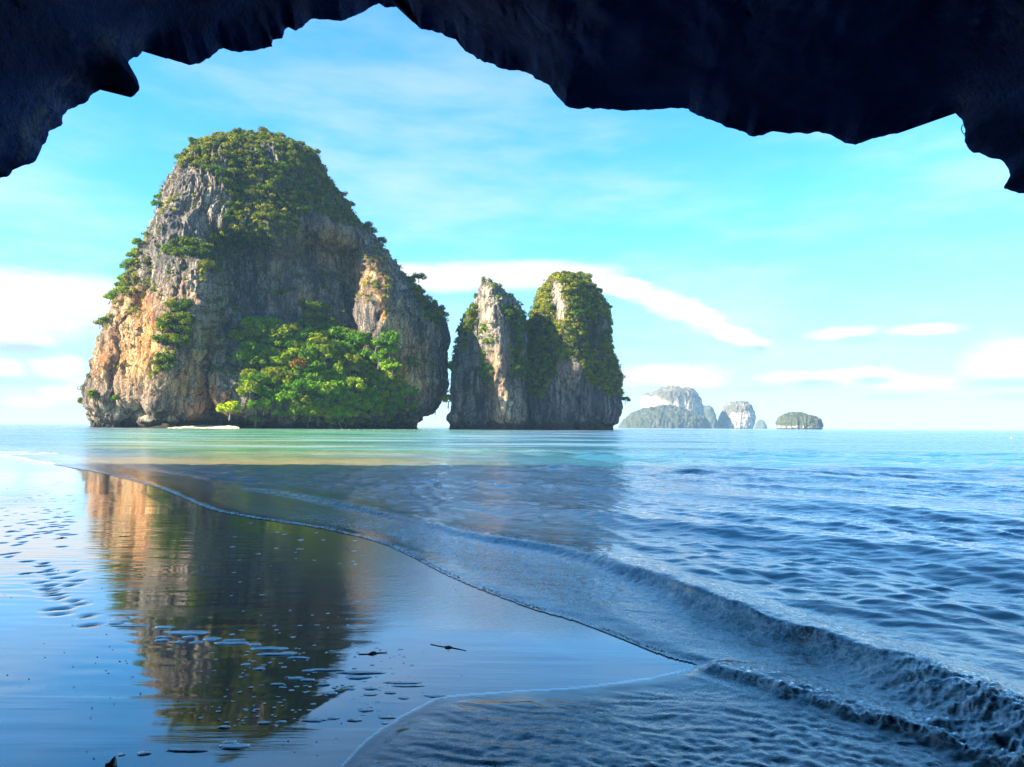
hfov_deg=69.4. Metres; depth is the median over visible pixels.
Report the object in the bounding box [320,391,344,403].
tree
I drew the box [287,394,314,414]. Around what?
tree
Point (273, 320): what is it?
tree
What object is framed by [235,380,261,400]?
tree
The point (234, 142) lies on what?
shrub
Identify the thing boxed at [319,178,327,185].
shrub
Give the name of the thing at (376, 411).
tree
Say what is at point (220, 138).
shrub
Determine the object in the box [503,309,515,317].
shrub
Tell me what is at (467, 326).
shrub
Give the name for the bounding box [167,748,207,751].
foam patch
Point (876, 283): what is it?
sky
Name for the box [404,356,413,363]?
shrub
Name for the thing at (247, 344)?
tree
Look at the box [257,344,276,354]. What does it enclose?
tree
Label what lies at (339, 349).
tree
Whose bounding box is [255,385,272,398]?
tree
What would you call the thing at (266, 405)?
tree
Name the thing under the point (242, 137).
shrub
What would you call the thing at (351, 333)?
tree
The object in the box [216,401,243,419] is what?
tree
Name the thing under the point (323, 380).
tree
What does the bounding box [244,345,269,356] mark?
tree
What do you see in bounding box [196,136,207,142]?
shrub
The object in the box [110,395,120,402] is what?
shrub
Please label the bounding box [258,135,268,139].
shrub
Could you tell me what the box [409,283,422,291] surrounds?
shrub
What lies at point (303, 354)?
tree
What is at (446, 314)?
shrub
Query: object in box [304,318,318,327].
shrub
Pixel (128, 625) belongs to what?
foam patch
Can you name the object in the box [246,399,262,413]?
tree
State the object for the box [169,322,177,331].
shrub
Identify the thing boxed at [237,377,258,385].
tree
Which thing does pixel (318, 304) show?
shrub
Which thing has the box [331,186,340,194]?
shrub
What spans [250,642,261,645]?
foam patch
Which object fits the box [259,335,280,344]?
tree
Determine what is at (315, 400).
tree
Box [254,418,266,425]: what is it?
boulder
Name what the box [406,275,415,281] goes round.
shrub
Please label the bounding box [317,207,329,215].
shrub
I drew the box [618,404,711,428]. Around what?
wooded hill
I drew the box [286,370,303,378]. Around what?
tree
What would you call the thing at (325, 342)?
tree
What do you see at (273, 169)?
shrub
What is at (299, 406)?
tree
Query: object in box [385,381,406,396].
tree
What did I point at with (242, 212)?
shrub
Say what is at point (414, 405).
tree
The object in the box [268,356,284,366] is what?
tree
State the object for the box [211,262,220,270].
shrub
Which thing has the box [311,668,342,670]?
foam patch
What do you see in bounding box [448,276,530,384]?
scrub
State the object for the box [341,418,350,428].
tree
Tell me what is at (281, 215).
shrub
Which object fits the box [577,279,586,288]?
shrub
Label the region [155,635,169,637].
foam patch
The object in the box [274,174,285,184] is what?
shrub
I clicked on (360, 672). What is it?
foam patch
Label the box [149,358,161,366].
shrub
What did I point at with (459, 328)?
shrub
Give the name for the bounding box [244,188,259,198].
shrub
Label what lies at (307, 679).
foam patch
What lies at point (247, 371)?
tree
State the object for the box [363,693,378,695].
foam patch
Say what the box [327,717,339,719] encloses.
foam patch
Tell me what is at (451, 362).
tree
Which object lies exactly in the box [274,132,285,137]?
shrub
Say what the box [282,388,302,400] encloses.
tree
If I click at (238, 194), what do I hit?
shrub
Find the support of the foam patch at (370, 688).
on the beach at (514, 667)
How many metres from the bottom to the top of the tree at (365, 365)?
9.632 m
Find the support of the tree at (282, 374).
on the sea stack at (190, 389)
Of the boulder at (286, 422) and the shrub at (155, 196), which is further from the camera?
the shrub at (155, 196)
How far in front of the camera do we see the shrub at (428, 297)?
437.43 m
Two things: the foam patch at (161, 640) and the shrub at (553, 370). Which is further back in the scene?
the shrub at (553, 370)
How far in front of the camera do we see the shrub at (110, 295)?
394.02 m
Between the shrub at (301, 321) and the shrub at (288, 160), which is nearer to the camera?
the shrub at (301, 321)
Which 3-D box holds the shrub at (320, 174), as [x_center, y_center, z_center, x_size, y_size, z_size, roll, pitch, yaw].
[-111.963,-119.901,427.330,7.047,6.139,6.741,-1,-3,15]
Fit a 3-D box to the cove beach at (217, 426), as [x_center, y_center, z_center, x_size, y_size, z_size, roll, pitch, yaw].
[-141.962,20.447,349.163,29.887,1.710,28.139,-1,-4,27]
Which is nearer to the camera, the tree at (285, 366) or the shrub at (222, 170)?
the tree at (285, 366)
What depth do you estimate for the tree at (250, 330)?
375.93 m
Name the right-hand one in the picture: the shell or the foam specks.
the foam specks
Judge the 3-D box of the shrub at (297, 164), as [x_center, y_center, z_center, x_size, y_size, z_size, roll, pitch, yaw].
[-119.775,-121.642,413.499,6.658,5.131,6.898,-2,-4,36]
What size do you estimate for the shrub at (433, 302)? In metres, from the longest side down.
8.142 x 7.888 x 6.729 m
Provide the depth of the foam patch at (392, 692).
4.44 m
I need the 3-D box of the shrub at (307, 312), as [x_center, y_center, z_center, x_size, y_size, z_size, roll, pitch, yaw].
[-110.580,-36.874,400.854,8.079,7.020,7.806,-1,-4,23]
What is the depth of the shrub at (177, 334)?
350.14 m
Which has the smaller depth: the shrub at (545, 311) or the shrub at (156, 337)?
the shrub at (156, 337)
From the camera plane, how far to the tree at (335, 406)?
368.55 m
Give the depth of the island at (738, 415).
3152.88 m
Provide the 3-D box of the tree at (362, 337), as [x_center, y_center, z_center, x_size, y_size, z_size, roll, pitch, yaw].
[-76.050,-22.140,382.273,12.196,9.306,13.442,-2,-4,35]
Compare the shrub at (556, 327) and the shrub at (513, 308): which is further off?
the shrub at (556, 327)
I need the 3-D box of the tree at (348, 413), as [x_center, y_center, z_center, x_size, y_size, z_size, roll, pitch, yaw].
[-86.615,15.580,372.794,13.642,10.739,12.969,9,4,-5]
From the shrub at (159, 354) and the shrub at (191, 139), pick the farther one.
the shrub at (191, 139)
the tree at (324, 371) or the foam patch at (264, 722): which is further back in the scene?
the tree at (324, 371)
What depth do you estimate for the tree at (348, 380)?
377.58 m
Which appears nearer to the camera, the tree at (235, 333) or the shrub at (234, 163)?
the tree at (235, 333)
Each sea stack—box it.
[81,133,450,428]
[446,276,528,429]
[525,276,622,429]
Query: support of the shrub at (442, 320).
on the sea stack at (190, 389)
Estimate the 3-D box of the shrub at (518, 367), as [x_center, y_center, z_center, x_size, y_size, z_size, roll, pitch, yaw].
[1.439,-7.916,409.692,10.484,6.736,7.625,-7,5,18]
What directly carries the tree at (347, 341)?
on the sea stack at (190, 389)
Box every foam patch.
[107,617,130,623]
[111,624,149,626]
[137,750,151,754]
[154,638,168,641]
[155,625,173,628]
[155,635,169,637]
[164,630,210,633]
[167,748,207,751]
[182,635,197,637]
[189,640,202,643]
[203,637,220,640]
[213,641,248,644]
[219,740,251,748]
[223,639,245,640]
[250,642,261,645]
[250,646,288,649]
[256,652,286,655]
[257,721,270,723]
[280,651,296,654]
[288,656,308,658]
[288,676,303,679]
[300,678,314,681]
[300,718,326,721]
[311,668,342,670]
[317,682,330,685]
[324,691,337,694]
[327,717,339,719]
[338,671,386,673]
[343,687,355,689]
[346,718,362,721]
[347,675,372,678]
[357,708,373,711]
[362,687,377,689]
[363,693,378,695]
[378,715,396,718]
[384,681,421,683]
[384,691,397,693]
[390,684,424,686]
[423,694,445,697]
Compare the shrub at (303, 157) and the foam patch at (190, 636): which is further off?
the shrub at (303, 157)
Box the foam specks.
[196,522,412,725]
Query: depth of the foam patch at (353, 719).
4.02 m
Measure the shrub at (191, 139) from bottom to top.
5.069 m
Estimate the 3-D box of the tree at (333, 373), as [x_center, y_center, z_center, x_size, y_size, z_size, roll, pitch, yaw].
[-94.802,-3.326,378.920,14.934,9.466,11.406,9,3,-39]
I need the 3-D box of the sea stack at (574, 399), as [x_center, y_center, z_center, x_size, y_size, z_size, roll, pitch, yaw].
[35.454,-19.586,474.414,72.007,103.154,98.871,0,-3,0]
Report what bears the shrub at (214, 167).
on the sea stack at (190, 389)
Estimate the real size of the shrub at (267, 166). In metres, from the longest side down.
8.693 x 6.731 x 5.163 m
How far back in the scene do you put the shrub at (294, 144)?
421.91 m
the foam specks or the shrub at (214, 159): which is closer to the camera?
the foam specks
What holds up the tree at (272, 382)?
on the sea stack at (190, 389)
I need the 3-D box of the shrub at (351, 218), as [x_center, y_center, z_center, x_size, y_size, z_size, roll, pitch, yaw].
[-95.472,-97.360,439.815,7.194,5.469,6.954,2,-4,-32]
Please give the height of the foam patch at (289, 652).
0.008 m
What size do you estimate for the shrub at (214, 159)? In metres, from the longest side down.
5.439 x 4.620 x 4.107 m
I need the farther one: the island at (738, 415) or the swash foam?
the island at (738, 415)
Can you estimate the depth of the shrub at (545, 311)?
442.35 m
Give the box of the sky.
[0,3,1023,429]
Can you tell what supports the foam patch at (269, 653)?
on the beach at (514, 667)
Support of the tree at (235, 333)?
on the sea stack at (190, 389)
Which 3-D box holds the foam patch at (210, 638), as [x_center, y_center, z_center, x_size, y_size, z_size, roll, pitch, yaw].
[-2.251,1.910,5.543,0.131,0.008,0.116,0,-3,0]
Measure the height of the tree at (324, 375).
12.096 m
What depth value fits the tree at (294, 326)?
383.63 m
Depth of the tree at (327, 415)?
366.94 m
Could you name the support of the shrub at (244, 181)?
on the sea stack at (190, 389)
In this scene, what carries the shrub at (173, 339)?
on the sea stack at (190, 389)
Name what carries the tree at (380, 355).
on the sea stack at (190, 389)
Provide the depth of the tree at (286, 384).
360.81 m
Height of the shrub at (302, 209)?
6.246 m
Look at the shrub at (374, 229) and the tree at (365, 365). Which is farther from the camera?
the shrub at (374, 229)
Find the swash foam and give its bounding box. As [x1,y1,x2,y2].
[131,479,664,650]
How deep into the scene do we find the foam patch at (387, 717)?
4.06 m
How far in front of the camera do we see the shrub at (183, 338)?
351.99 m
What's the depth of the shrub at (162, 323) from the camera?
351.94 m
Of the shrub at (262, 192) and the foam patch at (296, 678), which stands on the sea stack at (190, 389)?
the shrub at (262, 192)
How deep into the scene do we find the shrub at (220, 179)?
387.44 m
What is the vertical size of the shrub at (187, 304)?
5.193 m
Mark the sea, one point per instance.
(868, 584)
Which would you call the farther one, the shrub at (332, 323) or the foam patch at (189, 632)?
the shrub at (332, 323)
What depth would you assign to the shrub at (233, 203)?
389.01 m
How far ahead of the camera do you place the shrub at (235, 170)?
394.11 m
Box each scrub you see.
[86,130,449,426]
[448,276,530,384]
[527,271,624,396]
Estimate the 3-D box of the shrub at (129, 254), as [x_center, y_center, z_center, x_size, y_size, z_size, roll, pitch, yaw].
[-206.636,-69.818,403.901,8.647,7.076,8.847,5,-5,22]
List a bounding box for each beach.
[0,451,796,766]
[172,425,238,428]
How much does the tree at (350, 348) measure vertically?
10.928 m
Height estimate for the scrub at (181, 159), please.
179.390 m
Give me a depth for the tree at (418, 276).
447.35 m
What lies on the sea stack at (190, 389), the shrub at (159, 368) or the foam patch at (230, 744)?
the shrub at (159, 368)
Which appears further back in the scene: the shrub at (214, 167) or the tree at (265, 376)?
the shrub at (214, 167)
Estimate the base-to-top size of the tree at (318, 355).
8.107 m
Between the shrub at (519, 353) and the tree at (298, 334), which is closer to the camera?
the tree at (298, 334)
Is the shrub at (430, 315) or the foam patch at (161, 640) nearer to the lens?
the foam patch at (161, 640)
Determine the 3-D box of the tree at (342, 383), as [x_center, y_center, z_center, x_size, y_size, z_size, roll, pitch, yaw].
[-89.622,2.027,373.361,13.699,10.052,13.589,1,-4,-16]
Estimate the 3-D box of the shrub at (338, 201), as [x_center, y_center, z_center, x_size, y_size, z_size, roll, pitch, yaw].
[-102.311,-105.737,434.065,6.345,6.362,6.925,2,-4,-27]
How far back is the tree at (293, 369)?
368.36 m
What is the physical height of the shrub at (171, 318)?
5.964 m
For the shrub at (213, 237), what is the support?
on the sea stack at (190, 389)
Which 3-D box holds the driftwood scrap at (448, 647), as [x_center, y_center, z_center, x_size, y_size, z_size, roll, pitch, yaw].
[-0.464,1.913,5.360,0.304,0.020,0.069,-3,-4,41]
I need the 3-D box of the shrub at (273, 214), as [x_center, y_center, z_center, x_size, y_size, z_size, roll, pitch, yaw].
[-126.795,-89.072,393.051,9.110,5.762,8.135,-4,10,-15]
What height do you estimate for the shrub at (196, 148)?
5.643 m
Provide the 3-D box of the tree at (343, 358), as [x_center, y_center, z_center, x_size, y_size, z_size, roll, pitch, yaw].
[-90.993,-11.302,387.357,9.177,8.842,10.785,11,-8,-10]
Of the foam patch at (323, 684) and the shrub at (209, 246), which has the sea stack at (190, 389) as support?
the shrub at (209, 246)
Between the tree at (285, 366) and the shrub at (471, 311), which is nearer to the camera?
the tree at (285, 366)
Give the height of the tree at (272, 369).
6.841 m
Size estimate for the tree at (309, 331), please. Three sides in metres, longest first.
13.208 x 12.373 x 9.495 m
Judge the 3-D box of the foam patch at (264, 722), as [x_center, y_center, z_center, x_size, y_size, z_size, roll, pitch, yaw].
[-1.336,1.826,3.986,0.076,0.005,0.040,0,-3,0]
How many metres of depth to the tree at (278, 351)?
374.06 m
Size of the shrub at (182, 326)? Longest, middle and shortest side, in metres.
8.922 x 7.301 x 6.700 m
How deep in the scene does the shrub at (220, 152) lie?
395.02 m
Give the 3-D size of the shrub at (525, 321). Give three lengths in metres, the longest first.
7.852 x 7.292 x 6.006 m
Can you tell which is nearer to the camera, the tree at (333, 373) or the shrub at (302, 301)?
the tree at (333, 373)
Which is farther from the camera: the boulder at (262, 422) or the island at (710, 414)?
the island at (710, 414)
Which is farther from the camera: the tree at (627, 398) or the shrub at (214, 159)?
the tree at (627, 398)
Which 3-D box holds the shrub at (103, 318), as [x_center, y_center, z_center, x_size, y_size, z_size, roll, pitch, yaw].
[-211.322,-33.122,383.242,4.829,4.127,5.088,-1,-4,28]
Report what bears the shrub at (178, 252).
on the sea stack at (190, 389)
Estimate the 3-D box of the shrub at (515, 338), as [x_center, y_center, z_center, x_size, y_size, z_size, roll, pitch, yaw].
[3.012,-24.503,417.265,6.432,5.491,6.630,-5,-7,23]
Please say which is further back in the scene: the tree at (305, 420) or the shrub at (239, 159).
the shrub at (239, 159)
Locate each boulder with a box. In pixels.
[136,415,162,426]
[152,412,166,419]
[165,415,179,424]
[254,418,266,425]
[279,419,293,425]
[409,418,418,426]
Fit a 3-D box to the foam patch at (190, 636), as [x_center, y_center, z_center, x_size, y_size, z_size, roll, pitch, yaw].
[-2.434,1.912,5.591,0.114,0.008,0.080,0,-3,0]
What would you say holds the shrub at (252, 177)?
on the sea stack at (190, 389)
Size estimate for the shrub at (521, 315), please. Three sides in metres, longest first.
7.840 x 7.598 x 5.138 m
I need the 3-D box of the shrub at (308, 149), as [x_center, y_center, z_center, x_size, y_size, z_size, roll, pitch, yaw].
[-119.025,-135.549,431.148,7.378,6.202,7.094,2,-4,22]
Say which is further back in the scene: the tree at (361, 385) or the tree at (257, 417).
the tree at (361, 385)
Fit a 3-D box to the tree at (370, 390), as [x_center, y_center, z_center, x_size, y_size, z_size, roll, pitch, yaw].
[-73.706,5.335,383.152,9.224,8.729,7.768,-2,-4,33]
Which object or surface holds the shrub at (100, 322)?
on the sea stack at (190, 389)
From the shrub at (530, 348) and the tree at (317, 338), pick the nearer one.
the tree at (317, 338)
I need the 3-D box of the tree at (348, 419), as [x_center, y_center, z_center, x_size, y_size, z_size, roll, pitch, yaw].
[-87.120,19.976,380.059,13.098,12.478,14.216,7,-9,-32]
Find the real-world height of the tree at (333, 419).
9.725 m
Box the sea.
[0,424,1023,766]
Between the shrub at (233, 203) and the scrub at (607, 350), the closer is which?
the shrub at (233, 203)
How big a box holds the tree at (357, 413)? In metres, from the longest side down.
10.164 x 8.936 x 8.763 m
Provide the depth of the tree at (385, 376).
388.23 m
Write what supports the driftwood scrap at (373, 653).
on the beach at (514, 667)
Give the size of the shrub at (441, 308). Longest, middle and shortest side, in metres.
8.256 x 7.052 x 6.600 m
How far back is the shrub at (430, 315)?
413.69 m
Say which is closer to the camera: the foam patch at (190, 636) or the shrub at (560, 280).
the foam patch at (190, 636)
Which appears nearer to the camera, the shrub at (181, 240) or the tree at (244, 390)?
the tree at (244, 390)
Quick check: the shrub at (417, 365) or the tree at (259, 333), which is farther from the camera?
the shrub at (417, 365)
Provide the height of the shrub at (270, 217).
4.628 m
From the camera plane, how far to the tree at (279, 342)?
378.04 m
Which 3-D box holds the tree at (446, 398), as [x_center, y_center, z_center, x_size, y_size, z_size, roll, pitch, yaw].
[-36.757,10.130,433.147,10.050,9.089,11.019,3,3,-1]
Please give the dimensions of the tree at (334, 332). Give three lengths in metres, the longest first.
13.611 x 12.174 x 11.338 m
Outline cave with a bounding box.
[0,0,1023,192]
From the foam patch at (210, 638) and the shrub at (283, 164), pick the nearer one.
the foam patch at (210, 638)
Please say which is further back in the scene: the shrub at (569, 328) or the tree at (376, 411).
the shrub at (569, 328)
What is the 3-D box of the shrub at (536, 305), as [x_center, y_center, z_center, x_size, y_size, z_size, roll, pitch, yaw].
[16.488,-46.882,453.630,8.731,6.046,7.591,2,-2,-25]
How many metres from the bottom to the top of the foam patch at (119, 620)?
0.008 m
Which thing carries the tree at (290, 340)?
on the sea stack at (190, 389)
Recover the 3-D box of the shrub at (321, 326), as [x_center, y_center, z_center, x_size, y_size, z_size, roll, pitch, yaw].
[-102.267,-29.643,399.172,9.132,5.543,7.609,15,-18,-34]
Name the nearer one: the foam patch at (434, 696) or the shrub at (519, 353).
the foam patch at (434, 696)
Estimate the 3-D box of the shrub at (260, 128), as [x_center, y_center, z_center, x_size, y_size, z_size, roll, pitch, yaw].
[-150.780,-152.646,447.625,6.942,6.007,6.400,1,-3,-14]
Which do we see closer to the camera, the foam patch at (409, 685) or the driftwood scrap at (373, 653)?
the foam patch at (409, 685)
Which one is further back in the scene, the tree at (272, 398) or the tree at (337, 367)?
the tree at (337, 367)
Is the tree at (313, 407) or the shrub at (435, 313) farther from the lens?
the shrub at (435, 313)
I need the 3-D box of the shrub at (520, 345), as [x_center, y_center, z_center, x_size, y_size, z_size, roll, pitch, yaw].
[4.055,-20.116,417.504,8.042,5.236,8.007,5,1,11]
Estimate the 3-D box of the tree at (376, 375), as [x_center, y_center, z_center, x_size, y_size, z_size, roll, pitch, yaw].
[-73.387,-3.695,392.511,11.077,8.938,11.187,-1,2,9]
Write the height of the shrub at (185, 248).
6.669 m
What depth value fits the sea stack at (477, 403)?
417.24 m
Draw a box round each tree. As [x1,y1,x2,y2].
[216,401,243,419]
[227,329,254,340]
[229,349,253,366]
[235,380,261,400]
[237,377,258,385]
[238,338,257,348]
[239,316,259,328]
[239,372,263,384]
[240,354,271,370]
[240,368,259,377]
[241,328,266,339]
[244,316,270,336]
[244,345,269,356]
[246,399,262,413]
[249,413,261,426]
[253,370,278,384]
[254,324,273,344]
[254,362,275,368]
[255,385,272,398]
[256,398,272,414]
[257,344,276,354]
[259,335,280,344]
[259,391,283,413]
[260,366,282,374]
[260,376,277,386]
[265,316,282,325]
[267,347,286,356]
[268,324,295,339]
[268,338,288,348]
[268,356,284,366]
[272,369,293,384]
[272,408,286,420]
[273,384,288,393]
[274,376,296,388]
[274,389,296,410]
[275,363,292,372]
[279,366,301,372]
[281,348,300,360]
[282,322,302,333]
[282,355,298,366]
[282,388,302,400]
[283,337,296,345]
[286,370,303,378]
[286,377,313,395]
[286,407,301,419]
[287,340,307,350]
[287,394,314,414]
[287,402,310,420]
[290,357,309,371]
[294,330,308,340]
[294,349,317,359]
[295,357,325,378]
[300,394,324,404]
[301,326,322,337]
[301,370,322,382]
[301,381,329,399]
[301,402,326,420]
[301,416,313,426]
[304,332,328,348]
[305,341,318,350]
[306,404,333,424]
[311,343,341,362]
[311,352,323,361]
[311,377,329,396]
[312,373,329,381]
[315,368,331,374]
[319,339,337,347]
[319,369,339,378]
[319,381,341,402]
[320,329,329,336]
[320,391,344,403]
[324,417,338,428]
[324,418,334,427]
[325,399,346,421]
[327,378,346,396]
[327,404,353,424]
[328,325,348,341]
[328,338,341,348]
[329,363,349,374]
[330,354,345,362]
[332,371,346,379]
[333,346,345,353]
[334,416,354,428]
[338,353,362,374]
[340,329,358,344]
[340,337,357,347]
[340,344,356,355]
[341,377,366,391]
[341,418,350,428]
[343,376,361,388]
[346,406,361,421]
[349,360,373,375]
[350,332,372,349]
[351,348,372,360]
[358,364,380,381]
[359,371,372,383]
[361,386,377,398]
[363,369,381,378]
[369,350,388,369]
[370,339,385,352]
[370,409,383,419]
[378,343,398,359]
[378,357,402,375]
[378,373,399,388]
[380,330,400,352]
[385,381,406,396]
[399,384,420,402]
[403,403,417,415]
[408,406,418,414]
[411,272,427,282]
[441,394,450,408]
[447,360,454,375]
[622,396,630,402]
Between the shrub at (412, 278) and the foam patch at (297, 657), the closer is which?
the foam patch at (297, 657)
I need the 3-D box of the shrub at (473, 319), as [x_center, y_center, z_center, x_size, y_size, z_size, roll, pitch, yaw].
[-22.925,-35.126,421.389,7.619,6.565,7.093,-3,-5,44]
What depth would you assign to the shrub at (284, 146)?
418.64 m
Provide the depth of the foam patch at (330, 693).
4.42 m
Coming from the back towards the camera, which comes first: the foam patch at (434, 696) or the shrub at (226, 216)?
the shrub at (226, 216)
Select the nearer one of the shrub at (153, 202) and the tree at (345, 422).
the tree at (345, 422)
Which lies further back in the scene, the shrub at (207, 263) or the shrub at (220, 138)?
the shrub at (220, 138)
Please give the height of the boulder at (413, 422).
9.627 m
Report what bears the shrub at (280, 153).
on the sea stack at (190, 389)
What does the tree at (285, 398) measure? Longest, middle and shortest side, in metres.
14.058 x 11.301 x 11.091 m
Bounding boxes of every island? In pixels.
[641,385,704,416]
[703,405,716,428]
[717,401,755,428]
[754,419,766,428]
[775,411,823,429]
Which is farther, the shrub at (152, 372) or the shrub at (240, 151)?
the shrub at (240, 151)
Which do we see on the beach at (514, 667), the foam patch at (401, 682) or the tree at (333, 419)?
the foam patch at (401, 682)
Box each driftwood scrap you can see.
[367,651,386,654]
[431,644,465,650]
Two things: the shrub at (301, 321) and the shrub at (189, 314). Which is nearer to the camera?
the shrub at (189, 314)
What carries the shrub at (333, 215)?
on the sea stack at (190, 389)
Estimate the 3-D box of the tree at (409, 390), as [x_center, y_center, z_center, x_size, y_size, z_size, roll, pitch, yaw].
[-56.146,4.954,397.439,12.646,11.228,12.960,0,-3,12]
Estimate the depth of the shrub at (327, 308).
406.97 m
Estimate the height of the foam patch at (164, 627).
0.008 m
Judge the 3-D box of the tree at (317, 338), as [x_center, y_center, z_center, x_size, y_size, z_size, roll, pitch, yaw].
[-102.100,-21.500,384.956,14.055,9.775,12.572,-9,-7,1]
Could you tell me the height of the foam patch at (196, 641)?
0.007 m
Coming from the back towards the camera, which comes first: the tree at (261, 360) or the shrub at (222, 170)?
the shrub at (222, 170)
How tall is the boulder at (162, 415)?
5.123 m
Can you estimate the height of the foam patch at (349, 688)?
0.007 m
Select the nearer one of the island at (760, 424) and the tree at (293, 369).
the tree at (293, 369)
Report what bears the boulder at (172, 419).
on the sea stack at (190, 389)
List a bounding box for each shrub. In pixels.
[86,389,99,401]
[93,318,105,328]
[98,316,108,323]
[103,292,116,303]
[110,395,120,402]
[114,286,128,295]
[119,262,128,270]
[122,258,136,268]
[125,250,138,257]
[130,237,142,246]
[147,370,156,377]
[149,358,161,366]
[150,199,161,208]
[152,333,168,344]
[153,193,160,199]
[153,352,162,357]
[153,365,169,373]
[156,320,169,326]
[159,244,176,251]
[160,353,176,363]
[161,315,179,322]
[162,299,178,312]
[164,361,175,370]
[166,333,180,337]
[166,335,185,348]
[169,236,180,245]
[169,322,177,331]
[170,248,183,255]
[171,305,185,311]
[173,311,185,317]
[176,323,191,335]
[177,335,191,345]
[178,316,196,326]
[179,236,194,245]
[179,245,197,257]
[180,298,188,308]
[180,301,193,310]
[183,312,195,319]
[184,237,199,245]
[188,136,198,143]
[189,250,201,255]
[190,145,201,151]
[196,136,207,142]
[197,242,213,252]
[197,247,215,258]
[198,259,214,272]
[201,142,212,149]
[204,232,221,243]
[207,165,220,169]
[210,156,219,163]
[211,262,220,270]
[214,166,229,177]
[217,135,228,141]
[217,149,228,159]
[218,177,225,184]
[221,214,231,221]
[226,201,240,207]
[227,159,236,167]
[227,167,241,177]
[230,127,242,134]
[230,140,239,145]
[231,192,243,199]
[233,133,248,142]
[233,210,246,216]
[235,157,245,164]
[237,148,248,153]
[240,179,250,186]
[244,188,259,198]
[248,174,259,182]
[253,164,264,172]
[254,211,266,219]
[255,148,265,154]
[255,189,268,196]
[258,126,267,130]
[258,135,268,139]
[261,164,270,173]
[261,183,274,193]
[264,214,275,221]
[267,210,278,218]
[268,165,282,174]
[272,150,284,157]
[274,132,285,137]
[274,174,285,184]
[274,212,287,219]
[275,161,288,170]
[278,143,287,149]
[285,158,294,162]
[286,150,297,156]
[288,201,299,211]
[289,140,300,149]
[292,161,304,170]
[293,318,308,328]
[294,298,307,310]
[296,205,308,215]
[298,154,306,160]
[301,299,317,309]
[301,309,315,318]
[303,145,313,153]
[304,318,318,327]
[312,153,320,159]
[312,301,325,311]
[313,170,323,177]
[315,323,328,329]
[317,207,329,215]
[318,316,327,323]
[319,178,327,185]
[319,304,331,312]
[323,319,338,328]
[325,314,337,320]
[328,213,338,221]
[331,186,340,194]
[336,199,341,204]
[347,215,357,222]
[368,226,377,232]
[377,236,386,243]
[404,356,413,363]
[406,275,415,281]
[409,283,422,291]
[409,361,418,369]
[412,293,422,299]
[413,363,422,368]
[420,300,428,308]
[424,294,432,299]
[424,313,435,322]
[428,299,437,309]
[429,362,436,368]
[430,309,442,317]
[435,304,445,311]
[435,315,447,328]
[442,311,449,316]
[456,326,463,333]
[463,322,473,329]
[465,315,475,324]
[466,308,476,316]
[482,364,490,372]
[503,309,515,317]
[506,305,518,312]
[511,364,523,374]
[513,335,523,344]
[513,350,522,357]
[515,312,526,320]
[515,343,525,349]
[521,318,529,325]
[528,346,535,352]
[533,303,541,310]
[534,394,545,398]
[540,308,549,314]
[545,325,552,331]
[549,368,557,375]
[552,324,559,332]
[557,277,567,282]
[565,326,575,334]
[567,302,576,310]
[572,309,582,318]
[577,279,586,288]
[581,273,592,279]
[605,381,614,390]
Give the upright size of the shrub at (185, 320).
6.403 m
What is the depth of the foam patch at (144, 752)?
3.60 m
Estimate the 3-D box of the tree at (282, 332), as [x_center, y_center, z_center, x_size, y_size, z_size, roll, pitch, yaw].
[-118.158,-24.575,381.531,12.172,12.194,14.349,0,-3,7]
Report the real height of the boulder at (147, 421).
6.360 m
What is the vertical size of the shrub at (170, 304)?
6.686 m
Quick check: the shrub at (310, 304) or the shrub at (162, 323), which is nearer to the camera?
the shrub at (162, 323)
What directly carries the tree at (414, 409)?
on the sea stack at (190, 389)
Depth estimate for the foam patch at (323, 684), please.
4.58 m
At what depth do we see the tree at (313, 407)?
361.87 m
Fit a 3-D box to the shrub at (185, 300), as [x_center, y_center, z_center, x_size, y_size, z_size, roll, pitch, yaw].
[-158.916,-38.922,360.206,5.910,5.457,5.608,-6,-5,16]
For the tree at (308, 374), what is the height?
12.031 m
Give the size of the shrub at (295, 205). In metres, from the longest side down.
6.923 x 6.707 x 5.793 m
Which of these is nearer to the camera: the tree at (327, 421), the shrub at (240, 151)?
the tree at (327, 421)
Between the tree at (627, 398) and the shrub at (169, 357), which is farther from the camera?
the tree at (627, 398)
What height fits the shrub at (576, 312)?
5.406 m
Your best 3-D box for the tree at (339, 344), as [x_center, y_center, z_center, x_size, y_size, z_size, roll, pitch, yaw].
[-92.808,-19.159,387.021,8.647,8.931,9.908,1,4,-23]
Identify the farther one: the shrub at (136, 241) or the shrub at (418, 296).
the shrub at (418, 296)
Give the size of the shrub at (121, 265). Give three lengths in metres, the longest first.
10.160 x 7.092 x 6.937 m
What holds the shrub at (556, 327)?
on the sea stack at (574, 399)
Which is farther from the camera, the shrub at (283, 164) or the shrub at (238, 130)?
the shrub at (238, 130)
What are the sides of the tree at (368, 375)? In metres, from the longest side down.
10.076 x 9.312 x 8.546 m
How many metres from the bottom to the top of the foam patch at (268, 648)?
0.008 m
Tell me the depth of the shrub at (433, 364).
414.24 m
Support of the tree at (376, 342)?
on the sea stack at (190, 389)
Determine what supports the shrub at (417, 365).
on the sea stack at (190, 389)
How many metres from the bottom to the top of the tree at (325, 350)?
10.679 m
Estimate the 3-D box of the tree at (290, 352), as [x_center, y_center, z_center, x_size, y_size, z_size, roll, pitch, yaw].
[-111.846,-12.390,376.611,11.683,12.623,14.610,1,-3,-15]
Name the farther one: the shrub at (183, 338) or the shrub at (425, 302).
the shrub at (425, 302)
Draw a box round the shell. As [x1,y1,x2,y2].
[105,756,116,766]
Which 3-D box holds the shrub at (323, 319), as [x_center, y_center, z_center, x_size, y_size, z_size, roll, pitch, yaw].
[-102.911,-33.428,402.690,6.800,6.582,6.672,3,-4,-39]
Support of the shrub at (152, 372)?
on the sea stack at (190, 389)

